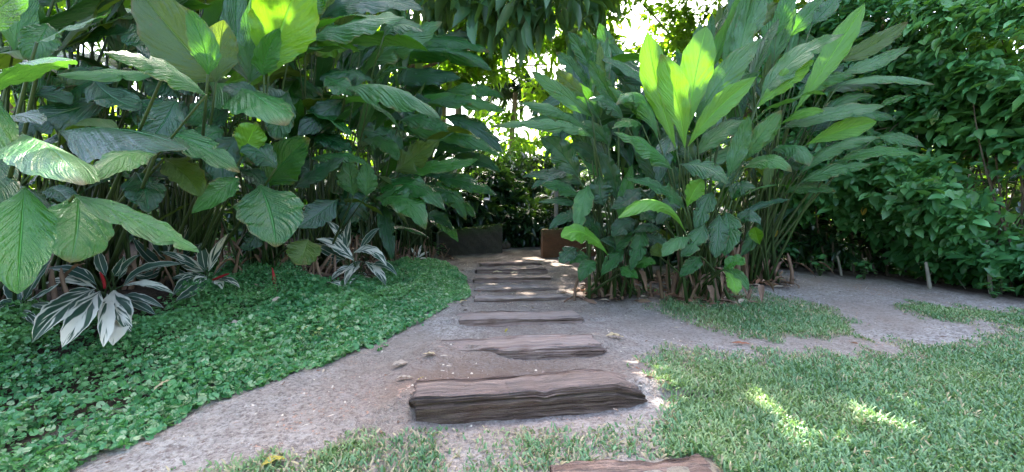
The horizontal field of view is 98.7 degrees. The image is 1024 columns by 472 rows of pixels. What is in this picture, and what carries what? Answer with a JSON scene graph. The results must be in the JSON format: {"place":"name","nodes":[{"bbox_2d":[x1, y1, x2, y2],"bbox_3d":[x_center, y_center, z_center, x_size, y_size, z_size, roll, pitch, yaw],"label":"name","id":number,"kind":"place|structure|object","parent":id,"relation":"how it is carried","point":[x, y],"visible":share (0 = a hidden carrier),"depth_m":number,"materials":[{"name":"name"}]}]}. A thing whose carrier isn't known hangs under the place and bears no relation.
{"place":"outdoors","nodes":[
{"label":"outdoors","id":0,"kind":"place"},
{"bbox_2d":[33,0,1023,219],"label":"sky","id":1,"kind":"structure","parent":0,"point":[633,33],"materials":[{"name":"white"}]},
{"bbox_2d":[69,246,1023,471],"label":"path","id":2,"kind":"structure","parent":0,"point":[383,414],"depth_m":3.19,"materials":[{"name":"grey gravel"}]},
{"bbox_2d":[392,359,407,364],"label":"fallen leaf","id":3,"kind":"object","parent":2,"relation":"on","point":[400,361],"visible":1,"depth_m":3.15,"materials":[{"name":"beige plant"}]},
{"bbox_2d":[432,242,445,255],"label":"seedling","id":4,"kind":"object","parent":2,"relation":"on","point":[439,248],"visible":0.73,"depth_m":10.13,"materials":[{"name":"green plant"}]},
{"bbox_2d":[466,164,539,232],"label":"understorey shrub","id":5,"kind":"object","parent":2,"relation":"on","point":[505,190],"visible":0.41,"depth_m":13.04,"materials":[{"name":"green plant"}]},
{"bbox_2d":[479,261,541,266],"bbox_3d":[-0.039,0.596,8.640,1.227,0.196,0.340,-1,4,-8],"label":"sleeper step","id":6,"kind":"object","parent":2,"relation":"on","point":[509,263],"visible":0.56,"depth_m":8.52,"materials":[{"name":"brown wood"}]},
{"bbox_2d":[475,266,547,273],"bbox_3d":[-0.017,0.653,7.738,1.269,0.232,0.389,0,4,-6],"label":"sleeper step","id":7,"kind":"object","parent":2,"relation":"on","point":[509,270],"visible":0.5,"depth_m":7.59,"materials":[{"name":"brown wood"}]},
{"bbox_2d":[473,275,550,282],"bbox_3d":[0.006,0.720,6.890,1.240,0.206,0.330,0,4,-5],"label":"sleeper step","id":8,"kind":"object","parent":2,"relation":"on","point":[504,278],"visible":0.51,"depth_m":6.78,"materials":[{"name":"brown wood"}]},
{"bbox_2d":[474,284,558,291],"bbox_3d":[0.064,0.782,6.184,1.228,0.181,0.350,0,4,-3],"label":"sleeper step","id":9,"kind":"object","parent":2,"relation":"on","point":[523,287],"visible":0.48,"depth_m":6.06,"materials":[{"name":"brown wood"}]},
{"bbox_2d":[456,310,583,326],"bbox_3d":[0.072,0.894,4.497,1.285,0.206,0.393,0,4,-6],"label":"sleeper step","id":10,"kind":"object","parent":2,"relation":"on","point":[496,318],"visible":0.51,"depth_m":4.38,"materials":[{"name":"brown wood"}]},
{"bbox_2d":[472,293,569,302],"bbox_3d":[0.108,0.838,5.533,1.238,0.186,0.262,0,4,-5],"label":"sleeper step","id":11,"kind":"object","parent":2,"relation":"on","point":[512,298],"visible":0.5,"depth_m":5.47,"materials":[{"name":"brown wood"}]},
{"bbox_2d":[99,249,945,462],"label":"leaf mulch","id":12,"kind":"object","parent":2,"relation":"on","point":[723,299],"visible":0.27,"depth_m":5.48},
{"bbox_2d":[439,334,606,359],"bbox_3d":[0.070,0.944,3.496,1.318,0.243,0.391,0,4,-6],"label":"sleeper step","id":13,"kind":"object","parent":2,"relation":"on","point":[535,346],"visible":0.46,"depth_m":3.40,"materials":[{"name":"brown wood"}]},
{"bbox_2d":[409,369,647,423],"bbox_3d":[0.102,0.993,2.596,1.375,0.296,0.320,-1,4,-9],"label":"sleeper step","id":14,"kind":"object","parent":2,"relation":"on","point":[506,398],"visible":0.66,"depth_m":2.49,"materials":[{"name":"brown wood"}]},
{"bbox_2d":[606,332,622,336],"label":"fallen leaf","id":15,"kind":"object","parent":2,"relation":"on","point":[612,333],"visible":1,"depth_m":3.79,"materials":[{"name":"plant"}]},
{"bbox_2d":[491,37,742,300],"bbox_3d":[1.429,-0.925,5.779,3.314,3.532,2.620,0,0,0],"label":"ginger plant","id":16,"kind":"object","parent":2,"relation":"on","point":[592,144],"visible":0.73,"depth_m":5.03,"materials":[{"name":"green plant"}]},
{"bbox_2d":[628,286,658,294],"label":"seedling","id":17,"kind":"object","parent":2,"relation":"on","point":[643,290],"visible":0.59,"depth_m":5.51,"materials":[{"name":"green plant"}]},
{"bbox_2d":[103,239,1023,471],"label":"ground","id":18,"kind":"structure","parent":0,"point":[902,281],"depth_m":2.41,"materials":[{"name":"green plant"}]},
{"bbox_2d":[0,236,441,471],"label":"garden bed","id":19,"kind":"object","parent":18,"relation":"on","point":[153,293],"visible":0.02,"depth_m":3.02,"materials":[{"name":"green plant"}]},
{"bbox_2d":[0,261,58,323],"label":"variegated plant","id":20,"kind":"object","parent":19,"relation":"on","point":[27,292],"visible":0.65,"depth_m":3.37,"materials":[{"name":"green plant"}]},
{"bbox_2d":[2,0,130,198],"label":"broadleaf tree","id":21,"kind":"object","parent":19,"relation":"on","point":[12,100],"visible":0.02,"depth_m":10.57,"materials":[{"name":"green plant"}]},
{"bbox_2d":[0,0,157,308],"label":"ginger plant","id":22,"kind":"object","parent":19,"relation":"on","point":[28,231],"visible":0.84,"depth_m":2.10,"materials":[{"name":"green plant"}]},
{"bbox_2d":[48,182,142,241],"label":"understorey shrub","id":23,"kind":"object","parent":19,"relation":"on","point":[52,203],"depth_m":8.62,"materials":[{"name":"green plant"}]},
{"bbox_2d":[32,253,181,346],"bbox_3d":[-3.002,0.384,3.380,2.177,0.588,0.866,0,0,45],"label":"variegated plant","id":24,"kind":"object","parent":19,"relation":"on","point":[75,310],"visible":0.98,"depth_m":3.38,"materials":[{"name":"green plant"}]},
{"bbox_2d":[25,0,201,188],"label":"broadleaf tree","id":25,"kind":"object","parent":19,"relation":"on","point":[126,3],"visible":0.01,"depth_m":11.00,"materials":[{"name":"green plant"}]},
{"bbox_2d":[36,158,211,243],"bbox_3d":[-8.452,-0.791,9.484,4.396,2.469,1.787,0,0,0],"label":"understorey shrub","id":26,"kind":"object","parent":19,"relation":"on","point":[157,160],"depth_m":9.10,"materials":[{"name":"green plant"}]},
{"bbox_2d":[0,0,298,296],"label":"ginger plant","id":27,"kind":"object","parent":19,"relation":"on","point":[88,227],"visible":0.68,"depth_m":3.31,"materials":[{"name":"green plant"}]},
{"bbox_2d":[132,224,199,279],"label":"variegated plant","id":28,"kind":"object","parent":19,"relation":"on","point":[148,255],"visible":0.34,"depth_m":4.62,"materials":[{"name":"green plant"}]},
{"bbox_2d":[180,92,193,127],"bbox_3d":[-6.493,-4.940,10.312,6.497,9.908,8.752,0,0,0],"label":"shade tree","id":29,"kind":"object","parent":19,"relation":"on","point":[191,99],"visible":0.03,"depth_m":11.69,"materials":[{"name":"green plant"}]},
{"bbox_2d":[138,9,250,220],"bbox_3d":[-8.630,-5.197,12.427,6.327,10.365,3.136,0,0,0],"label":"broadleaf tree","id":30,"kind":"object","parent":19,"relation":"on","point":[231,114],"depth_m":11.66,"materials":[{"name":"green plant"}]},
{"bbox_2d":[51,0,348,290],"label":"ginger plant","id":31,"kind":"object","parent":19,"relation":"on","point":[213,42],"visible":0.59,"depth_m":3.88,"materials":[{"name":"green plant"}]},
{"bbox_2d":[161,234,239,300],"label":"variegated plant","id":32,"kind":"object","parent":19,"relation":"on","point":[205,260],"visible":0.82,"depth_m":4.43,"materials":[{"name":"green plant"}]},
{"bbox_2d":[158,161,296,237],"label":"understorey shrub","id":33,"kind":"object","parent":19,"relation":"on","point":[229,216],"visible":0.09,"depth_m":9.60,"materials":[{"name":"green plant"}]},
{"bbox_2d":[212,224,242,254],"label":"seedling","id":34,"kind":"object","parent":19,"relation":"on","point":[230,226],"visible":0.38,"depth_m":5.80,"materials":[{"name":"green plant"}]},
{"bbox_2d":[0,250,470,471],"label":"ground cover","id":35,"kind":"object","parent":19,"relation":"on","point":[263,342],"visible":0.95,"depth_m":3.12,"materials":[{"name":"green plant"}]},
{"bbox_2d":[263,268,277,290],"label":"red flower stalk","id":36,"kind":"object","parent":19,"relation":"on","point":[273,273],"visible":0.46,"depth_m":4.84,"materials":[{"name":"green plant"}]},
{"bbox_2d":[147,0,428,278],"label":"ginger plant","id":37,"kind":"object","parent":19,"relation":"on","point":[282,32],"visible":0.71,"depth_m":4.24,"materials":[{"name":"green plant"}]},
{"bbox_2d":[212,161,371,238],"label":"understorey shrub","id":38,"kind":"object","parent":19,"relation":"on","point":[354,225],"visible":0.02,"depth_m":10.36,"materials":[{"name":"green plant"}]},
{"bbox_2d":[172,0,440,272],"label":"ginger plant","id":39,"kind":"object","parent":19,"relation":"on","point":[342,77],"visible":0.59,"depth_m":5.47,"materials":[{"name":"green plant"}]},
{"bbox_2d":[237,12,379,191],"bbox_3d":[-6.053,-4.903,12.661,6.280,10.169,3.656,0,0,0],"label":"broadleaf tree","id":40,"kind":"object","parent":19,"relation":"on","point":[301,61],"visible":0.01,"depth_m":11.78,"materials":[{"name":"green plant"}]},
{"bbox_2d":[297,325,342,341],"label":"seedling","id":41,"kind":"object","parent":19,"relation":"on","point":[319,328],"visible":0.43,"depth_m":3.56,"materials":[{"name":"green plant"}]},
{"bbox_2d":[316,219,397,285],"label":"variegated plant","id":42,"kind":"object","parent":19,"relation":"on","point":[340,249],"visible":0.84,"depth_m":5.86,"materials":[{"name":"green plant"}]},
{"bbox_2d":[298,157,436,247],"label":"understorey shrub","id":43,"kind":"object","parent":19,"relation":"on","point":[399,230],"visible":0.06,"depth_m":11.05,"materials":[{"name":"green plant"}]},
{"bbox_2d":[312,8,477,262],"bbox_3d":[-2.221,-1.828,7.617,2.752,4.844,4.124,0,0,-43],"label":"ginger plant","id":44,"kind":"object","parent":19,"relation":"on","point":[406,190],"visible":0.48,"depth_m":6.57,"materials":[{"name":"green plant"}]},
{"bbox_2d":[329,11,466,202],"bbox_3d":[-3.921,-5.067,12.851,6.606,10.443,3.273,0,0,0],"label":"broadleaf tree","id":45,"kind":"object","parent":19,"relation":"on","point":[391,83],"visible":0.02,"depth_m":12.56,"materials":[{"name":"green plant"}]},
{"bbox_2d":[365,152,466,241],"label":"understorey shrub","id":46,"kind":"object","parent":19,"relation":"on","point":[447,210],"visible":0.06,"depth_m":11.64,"materials":[{"name":"green plant"}]},
{"bbox_2d":[411,245,427,258],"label":"variegated plant","id":47,"kind":"object","parent":19,"relation":"on","point":[422,254],"visible":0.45,"depth_m":8.48,"materials":[{"name":"green plant"}]},
{"bbox_2d":[349,30,505,258],"bbox_3d":[-1.760,-1.786,9.527,3.904,4.661,2.527,0,0,14],"label":"ginger plant","id":48,"kind":"object","parent":19,"relation":"on","point":[452,47],"visible":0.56,"depth_m":8.45,"materials":[{"name":"green plant"}]},
{"bbox_2d":[399,173,508,243],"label":"understorey shrub","id":49,"kind":"object","parent":19,"relation":"on","point":[484,207],"visible":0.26,"depth_m":12.07,"materials":[{"name":"green plant"}]},
{"bbox_2d":[392,0,633,234],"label":"hanging leaf tree","id":50,"kind":"object","parent":19,"relation":"on","point":[531,28],"visible":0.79,"depth_m":8.72,"materials":[{"name":"green plant"}]},
{"bbox_2d":[261,455,284,466],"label":"fallen leaf","id":51,"kind":"object","parent":18,"relation":"on","point":[274,457],"visible":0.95,"depth_m":2.01,"materials":[{"name":"yellow plant"}]},
{"bbox_2d":[437,223,502,255],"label":"garden wall","id":52,"kind":"structure","parent":18,"relation":"on","point":[481,239],"depth_m":10.58,"materials":[{"name":"concrete"}]},
{"bbox_2d":[449,150,530,188],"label":"understorey shrub","id":53,"kind":"object","parent":18,"relation":"on","point":[469,169],"visible":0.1,"depth_m":15.34,"materials":[{"name":"green plant"}]},
{"bbox_2d":[452,11,560,173],"bbox_3d":[-0.012,-5.341,17.290,6.828,10.458,7.881,0,0,0],"label":"shade tree","id":54,"kind":"object","parent":18,"relation":"on","point":[458,111],"visible":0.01,"depth_m":19.26,"materials":[{"name":"green plant"}]},
{"bbox_2d":[502,241,511,248],"bbox_3d":[0.049,0.174,13.067,0.305,0.417,3.058,0,0,9],"label":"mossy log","id":55,"kind":"object","parent":18,"relation":"on","point":[506,244],"visible":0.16,"depth_m":11.69,"materials":[{"name":"wood"}]},
{"bbox_2d":[472,73,555,157],"bbox_3d":[0.177,-3.355,18.583,3.651,6.856,3.556,0,0,-44],"label":"palm tree","id":56,"kind":"object","parent":18,"relation":"on","point":[511,93],"visible":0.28,"depth_m":18.41,"materials":[{"name":"green plant"}]},
{"bbox_2d":[492,112,541,188],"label":"understorey shrub","id":57,"kind":"object","parent":18,"relation":"on","point":[518,146],"visible":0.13,"depth_m":17.22,"materials":[{"name":"green plant"}]},
{"bbox_2d":[463,79,572,178],"bbox_3d":[0.486,-3.417,18.946,6.056,6.468,3.299,0,0,0],"label":"airy tree","id":58,"kind":"object","parent":18,"relation":"on","point":[499,117],"visible":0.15,"depth_m":18.54,"materials":[{"name":"green plant"}]},
{"bbox_2d":[390,0,652,122],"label":"yellow green tree","id":59,"kind":"object","parent":18,"relation":"on","point":[470,75],"visible":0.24,"depth_m":12.97,"materials":[{"name":"green plant"}]},
{"bbox_2d":[496,204,546,247],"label":"understorey shrub","id":60,"kind":"object","parent":18,"relation":"on","point":[519,228],"visible":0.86,"depth_m":12.01,"materials":[{"name":"green plant"}]},
{"bbox_2d":[34,76,1010,219],"bbox_3d":[-0.069,-4.146,10.657,69.762,14.430,48.530,0,0,0],"label":"wood","id":61,"kind":"object","parent":18,"relation":"on","point":[713,182],"depth_m":26.69,"materials":[{"name":"green wood"}]},
{"bbox_2d":[487,142,581,221],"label":"understorey shrub","id":62,"kind":"object","parent":18,"relation":"on","point":[546,163],"visible":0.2,"depth_m":15.72,"materials":[{"name":"green plant"}]},
{"bbox_2d":[554,191,557,229],"bbox_3d":[1.166,-0.883,11.599,0.138,2.558,0.112,0,0,0],"label":"bamboo pole","id":63,"kind":"object","parent":18,"relation":"on","point":[555,206],"visible":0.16,"depth_m":11.56,"materials":[{"name":"grey plant"}]},
{"bbox_2d":[525,184,604,246],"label":"understorey shrub","id":64,"kind":"object","parent":18,"relation":"on","point":[544,205],"visible":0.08,"depth_m":12.43,"materials":[{"name":"green plant"}]},
{"bbox_2d":[541,228,609,257],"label":"garden wall","id":65,"kind":"structure","parent":18,"relation":"on","point":[553,243],"depth_m":9.93,"materials":[{"name":"concrete"}]},
{"bbox_2d":[529,23,690,281],"bbox_3d":[1.855,-1.260,7.112,3.279,4.003,2.084,0,0,0],"label":"ginger plant","id":66,"kind":"object","parent":18,"relation":"on","point":[584,45],"visible":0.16,"depth_m":6.54,"materials":[{"name":"green plant"}]},
{"bbox_2d":[531,146,718,228],"bbox_3d":[2.974,-1.172,11.979,4.948,3.480,2.114,0,0,0],"label":"understorey shrub","id":67,"kind":"object","parent":18,"relation":"on","point":[564,208],"visible":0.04,"depth_m":11.87,"materials":[{"name":"green plant"}]},
{"bbox_2d":[550,453,712,471],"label":"sleeper step","id":68,"kind":"object","parent":18,"relation":"on","point":[697,462],"visible":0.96,"depth_m":1.88,"materials":[{"name":"brown wood"}]},
{"bbox_2d":[581,197,745,265],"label":"understorey shrub","id":69,"kind":"object","parent":18,"relation":"on","point":[657,258],"visible":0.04,"depth_m":8.74,"materials":[{"name":"green plant"}]},
{"bbox_2d":[606,0,774,88],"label":"twiggy tree","id":70,"kind":"object","parent":18,"relation":"on","point":[681,24],"visible":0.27,"depth_m":12.14,"materials":[{"name":"green plant"}]},
{"bbox_2d":[588,0,843,304],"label":"ginger plant","id":71,"kind":"object","parent":18,"relation":"on","point":[703,84],"visible":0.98,"depth_m":4.76,"materials":[{"name":"green plant"}]},
{"bbox_2d":[742,104,751,223],"bbox_3d":[4.122,-4.615,9.621,6.525,10.209,7.232,0,0,0],"label":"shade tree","id":72,"kind":"object","parent":18,"relation":"on","point":[745,114],"visible":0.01,"depth_m":11.19,"materials":[{"name":"green plant"}]},
{"bbox_2d":[666,166,829,266],"bbox_3d":[4.542,-0.269,8.617,3.196,2.342,1.592,0,0,0],"label":"understorey shrub","id":73,"kind":"object","parent":18,"relation":"on","point":[674,262],"visible":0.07,"depth_m":8.31,"materials":[{"name":"green plant"}]},
{"bbox_2d":[741,0,828,268],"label":"hedge shrub","id":74,"kind":"object","parent":18,"relation":"on","point":[809,212],"visible":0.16,"depth_m":8.02,"materials":[{"name":"green plant"}]},
{"bbox_2d":[646,0,933,284],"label":"ginger plant","id":75,"kind":"object","parent":18,"relation":"on","point":[846,119],"visible":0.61,"depth_m":5.83,"materials":[{"name":"green plant"}]},
{"bbox_2d":[695,0,886,229],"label":"hedgerow tree","id":76,"kind":"object","parent":18,"relation":"on","point":[757,35],"visible":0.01,"depth_m":9.28,"materials":[{"name":"green plant"}]},
{"bbox_2d":[809,253,833,275],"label":"seedling","id":77,"kind":"object","parent":18,"relation":"on","point":[822,256],"visible":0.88,"depth_m":7.25,"materials":[{"name":"green plant"}]},
{"bbox_2d":[777,0,873,270],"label":"hedge shrub","id":78,"kind":"object","parent":18,"relation":"on","point":[828,204],"visible":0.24,"depth_m":7.65,"materials":[{"name":"green plant"}]},
{"bbox_2d":[836,256,842,275],"bbox_3d":[5.484,0.526,7.363,0.118,0.392,0.045,0,0,0],"label":"wooden stake","id":79,"kind":"object","parent":18,"relation":"on","point":[839,266],"visible":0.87,"depth_m":7.35,"materials":[{"name":"grey wood"}]},
{"bbox_2d":[796,0,917,94],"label":"hedgerow tree","id":80,"kind":"object","parent":18,"relation":"on","point":[833,24],"depth_m":9.43,"materials":[{"name":"green plant"}]},
{"bbox_2d":[853,260,876,278],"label":"seedling","id":81,"kind":"object","parent":18,"relation":"on","point":[864,263],"visible":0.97,"depth_m":6.96,"materials":[{"name":"green plant"}]},
{"bbox_2d":[804,0,927,275],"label":"hedge shrub","id":82,"kind":"object","parent":18,"relation":"on","point":[867,214],"visible":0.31,"depth_m":7.22,"materials":[{"name":"green plant"}]},
{"bbox_2d":[776,206,993,269],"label":"understorey shrub","id":83,"kind":"object","parent":18,"relation":"on","point":[843,253],"visible":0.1,"depth_m":7.78,"materials":[{"name":"green plant"}]},
{"bbox_2d":[837,0,991,288],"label":"hedge shrub","id":84,"kind":"object","parent":18,"relation":"on","point":[876,200],"visible":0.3,"depth_m":6.63,"materials":[{"name":"green plant"}]},
{"bbox_2d":[824,0,1022,223],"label":"hedgerow tree","id":85,"kind":"object","parent":18,"relation":"on","point":[1016,47],"depth_m":8.02,"materials":[{"name":"green plant"}]},
{"bbox_2d":[924,262,931,288],"bbox_3d":[5.842,0.577,6.179,0.109,0.433,0.050,0,0,0],"label":"wooden stake","id":86,"kind":"object","parent":18,"relation":"on","point":[928,279],"visible":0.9,"depth_m":6.17,"materials":[{"name":"grey wood"}]},
{"bbox_2d":[870,155,1023,278],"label":"understorey shrub","id":87,"kind":"object","parent":18,"relation":"on","point":[1015,206],"visible":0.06,"depth_m":7.36,"materials":[{"name":"green plant"}]},
{"bbox_2d":[872,0,1023,292],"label":"hedge shrub","id":88,"kind":"object","parent":18,"relation":"on","point":[907,187],"visible":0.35,"depth_m":6.12,"materials":[{"name":"green plant"}]},
{"bbox_2d":[900,0,1023,295],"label":"hedge shrub","id":89,"kind":"object","parent":18,"relation":"on","point":[993,169],"visible":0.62,"depth_m":5.77,"materials":[{"name":"green plant"}]},
{"bbox_2d":[940,0,1023,294],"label":"hedge shrub","id":90,"kind":"object","parent":18,"relation":"on","point":[1006,32],"visible":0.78,"depth_m":5.55,"materials":[{"name":"green plant"}]},
{"bbox_2d":[985,240,992,293],"bbox_3d":[6.353,0.436,5.862,0.105,0.771,0.051,0,0,0],"label":"wooden stake","id":91,"kind":"object","parent":18,"relation":"on","point":[989,278],"visible":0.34,"depth_m":5.85,"materials":[{"name":"grey wood"}]},
{"bbox_2d":[955,17,1023,189],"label":"hedgerow tree","id":92,"kind":"object","parent":18,"relation":"on","point":[1012,50],"visible":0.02,"depth_m":7.30,"materials":[{"name":"green plant"}]},
{"bbox_2d":[977,274,1018,297],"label":"seedling","id":93,"kind":"object","parent":18,"relation":"on","point":[1002,285],"visible":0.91,"depth_m":5.58,"materials":[{"name":"green plant"}]}
]}

